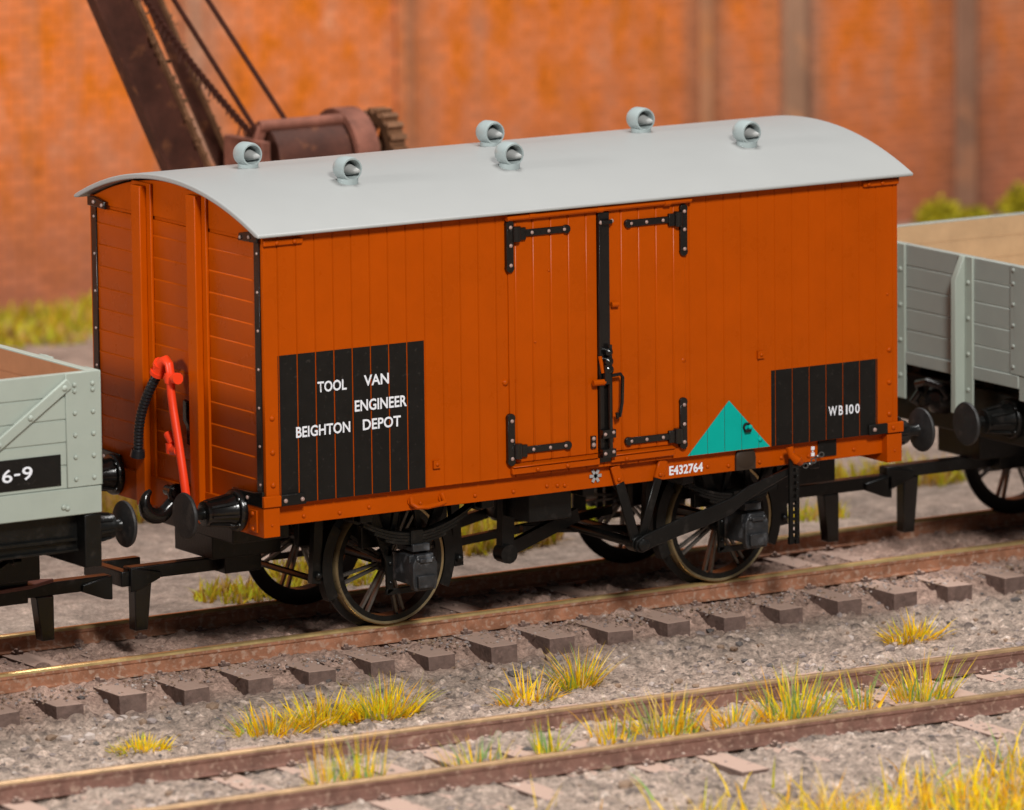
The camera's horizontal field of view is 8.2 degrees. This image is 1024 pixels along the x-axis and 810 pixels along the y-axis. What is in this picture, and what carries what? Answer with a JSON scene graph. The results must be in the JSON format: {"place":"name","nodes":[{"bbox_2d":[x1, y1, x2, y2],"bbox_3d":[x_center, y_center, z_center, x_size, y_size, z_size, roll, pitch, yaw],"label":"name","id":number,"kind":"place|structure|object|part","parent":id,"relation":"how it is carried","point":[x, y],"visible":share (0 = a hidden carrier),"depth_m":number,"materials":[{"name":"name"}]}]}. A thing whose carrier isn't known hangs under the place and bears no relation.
{"place":"outdoors","nodes":[
{"label":"outdoors","id":0,"kind":"place"},
{"bbox_2d":[0,213,1023,809],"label":"ground","id":1,"kind":"structure","parent":0,"point":[640,669],"depth_m":50.53,"materials":[{"name":"grey gravel"}]},
{"bbox_2d":[0,291,92,348],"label":"grass","id":2,"kind":"structure","parent":1,"relation":"on","point":[57,320],"depth_m":66.51,"materials":[{"name":"plant"}]},
{"bbox_2d":[104,731,178,755],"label":"grass tuft","id":3,"kind":"object","parent":1,"relation":"on","point":[144,745],"visible":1,"depth_m":48.52,"materials":[{"name":"plant"}]},
{"bbox_2d":[87,0,407,170],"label":"yard crane","id":4,"kind":"object","parent":1,"relation":"on","point":[152,88],"visible":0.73,"depth_m":55.99,"materials":[{"name":"brown metal"}]},
{"bbox_2d":[211,699,333,738],"bbox_3d":[-1.659,2.138,49.049,0.921,0.251,0.649,-6,11,-31],"label":"grass tuft","id":5,"kind":"object","parent":1,"relation":"on","point":[271,725],"visible":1,"depth_m":49.04,"materials":[{"name":"plant"}]},
{"bbox_2d":[260,687,381,732],"bbox_3d":[-1.305,2.064,49.379,0.968,0.276,0.646,-6,11,-31],"label":"grass tuft","id":6,"kind":"object","parent":1,"relation":"on","point":[327,714],"visible":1,"depth_m":49.35,"materials":[{"name":"plant"}]},
{"bbox_2d":[297,738,366,785],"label":"grass tuft","id":7,"kind":"object","parent":1,"relation":"on","point":[328,774],"visible":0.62,"depth_m":46.58,"materials":[{"name":"plant"}]},
{"bbox_2d":[326,722,398,780],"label":"grass tuft","id":8,"kind":"object","parent":1,"relation":"on","point":[369,773],"visible":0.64,"depth_m":46.74,"materials":[{"name":"plant"}]},
{"bbox_2d":[316,674,449,723],"bbox_3d":[-0.906,1.995,49.584,1.053,0.342,0.673,-6,11,-31],"label":"grass tuft","id":9,"kind":"object","parent":1,"relation":"on","point":[387,706],"visible":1,"depth_m":49.55,"materials":[{"name":"plant"}]},
{"bbox_2d":[428,732,521,766],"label":"grass tuft","id":10,"kind":"object","parent":1,"relation":"on","point":[480,753],"visible":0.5,"depth_m":47.23,"materials":[{"name":"plant"}]},
{"bbox_2d":[0,0,1023,312],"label":"brick wall","id":11,"kind":"structure","parent":1,"relation":"on","point":[928,94],"depth_m":70.27,"materials":[{"name":"brick"}]},
{"bbox_2d":[0,509,1023,726],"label":"railway track","id":12,"kind":"structure","parent":1,"relation":"on","point":[472,620],"depth_m":51.96,"materials":[{"name":"brown metal"}]},
{"bbox_2d":[0,344,137,640],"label":"open wagon","id":13,"kind":"object","parent":12,"relation":"on","point":[51,479],"visible":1,"depth_m":48.86,"materials":[{"name":"grey paint"}]},
{"bbox_2d":[74,107,934,630],"bbox_3d":[-0.002,-0.328,52.091,6.590,3.502,2.670,-6,11,-31],"label":"goods van","id":14,"kind":"object","parent":12,"relation":"on","point":[334,367],"visible":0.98,"depth_m":50.92,"materials":[{"name":"paint"}]},
{"bbox_3d":[0.289,-0.470,50.751,0.770,1.763,0.071,-6,11,-31],"label":"door","id":15,"kind":"part","parent":14,"relation":"part of","materials":[{"name":"paint"}]},
{"bbox_3d":[0.983,-0.537,51.180,0.659,1.786,0.071,-6,11,-31],"label":"door","id":16,"kind":"part","parent":14,"relation":"part of","materials":[{"name":"paint"}]},
{"bbox_2d":[879,212,1023,532],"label":"open wagon","id":17,"kind":"object","parent":12,"relation":"on","point":[960,330],"visible":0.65,"depth_m":54.03,"materials":[{"name":"grey paint"}]},
{"bbox_2d":[0,646,1023,809],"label":"railway track","id":18,"kind":"structure","parent":1,"relation":"on","point":[961,707],"depth_m":47.32,"materials":[{"name":"brown metal"}]},
{"bbox_2d":[484,664,575,706],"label":"grass tuft","id":19,"kind":"object","parent":1,"relation":"on","point":[527,695],"visible":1,"depth_m":49.95,"materials":[{"name":"plant"}]},
{"bbox_2d":[527,719,581,753],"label":"grass tuft","id":20,"kind":"object","parent":1,"relation":"on","point":[540,748],"visible":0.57,"depth_m":47.51,"materials":[{"name":"plant"}]},
{"bbox_2d":[530,643,623,691],"bbox_3d":[0.472,1.816,50.558,0.864,0.362,0.637,-6,11,-31],"label":"grass tuft","id":21,"kind":"object","parent":1,"relation":"on","point":[585,680],"visible":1,"depth_m":50.53,"materials":[{"name":"plant"}]},
{"bbox_2d":[568,694,641,744],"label":"grass tuft","id":22,"kind":"object","parent":1,"relation":"on","point":[613,737],"visible":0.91,"depth_m":47.79,"materials":[{"name":"plant"}]},
{"bbox_2d":[604,684,717,737],"bbox_3d":[1.062,2.036,48.046,0.905,0.369,0.706,-6,11,-31],"label":"grass tuft","id":23,"kind":"object","parent":1,"relation":"on","point":[664,730],"visible":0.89,"depth_m":48.04,"materials":[{"name":"plant"}]},
{"bbox_2d":[679,693,789,732],"bbox_3d":[1.520,2.049,48.283,0.916,0.289,0.648,-6,11,-31],"label":"grass tuft","id":24,"kind":"object","parent":1,"relation":"on","point":[734,718],"visible":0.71,"depth_m":48.28,"materials":[{"name":"plant"}]},
{"bbox_2d":[456,723,1023,809],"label":"grass","id":25,"kind":"structure","parent":1,"relation":"on","point":[964,795],"depth_m":46.24,"materials":[{"name":"plant"}]},
{"bbox_2d":[739,662,854,722],"bbox_3d":[1.922,1.935,48.463,0.853,0.409,0.832,-2,9,-7],"label":"grass tuft","id":26,"kind":"object","parent":1,"relation":"on","point":[789,700],"visible":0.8,"depth_m":48.49,"materials":[{"name":"plant"}]},
{"bbox_2d":[825,667,898,710],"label":"grass tuft","id":27,"kind":"object","parent":1,"relation":"on","point":[859,701],"visible":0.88,"depth_m":48.84,"materials":[{"name":"plant"}]},
{"bbox_2d":[871,609,957,645],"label":"grass tuft","id":28,"kind":"object","parent":1,"relation":"on","point":[914,632],"visible":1,"depth_m":52.03,"materials":[{"name":"plant"}]},
{"bbox_2d":[870,645,976,703],"bbox_3d":[2.811,1.839,49.100,0.777,0.414,0.701,-2,10,-8],"label":"grass tuft","id":29,"kind":"object","parent":1,"relation":"on","point":[924,693],"visible":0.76,"depth_m":49.07,"materials":[{"name":"plant"}]},
{"bbox_2d":[912,194,970,222],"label":"bush","id":30,"kind":"object","parent":1,"relation":"on","point":[934,211],"visible":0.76,"depth_m":72.20,"materials":[{"name":"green plant"}]},
{"bbox_2d":[956,204,994,216],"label":"bush","id":31,"kind":"object","parent":1,"relation":"on","point":[976,211],"visible":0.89,"depth_m":72.56,"materials":[{"name":"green plant"}]},
{"bbox_2d":[992,180,1023,213],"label":"bush","id":32,"kind":"object","parent":1,"relation":"on","point":[1015,204],"visible":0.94,"depth_m":72.70,"materials":[{"name":"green plant"}]},
{"bbox_2d":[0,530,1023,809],"bbox_3d":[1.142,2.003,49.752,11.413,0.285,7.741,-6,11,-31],"label":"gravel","id":33,"kind":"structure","parent":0,"point":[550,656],"depth_m":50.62,"materials":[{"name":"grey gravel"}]},
{"bbox_2d":[102,446,966,603],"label":"grass","id":34,"kind":"structure","parent":0,"point":[257,593],"depth_m":55.38,"materials":[{"name":"plant"}]}
]}

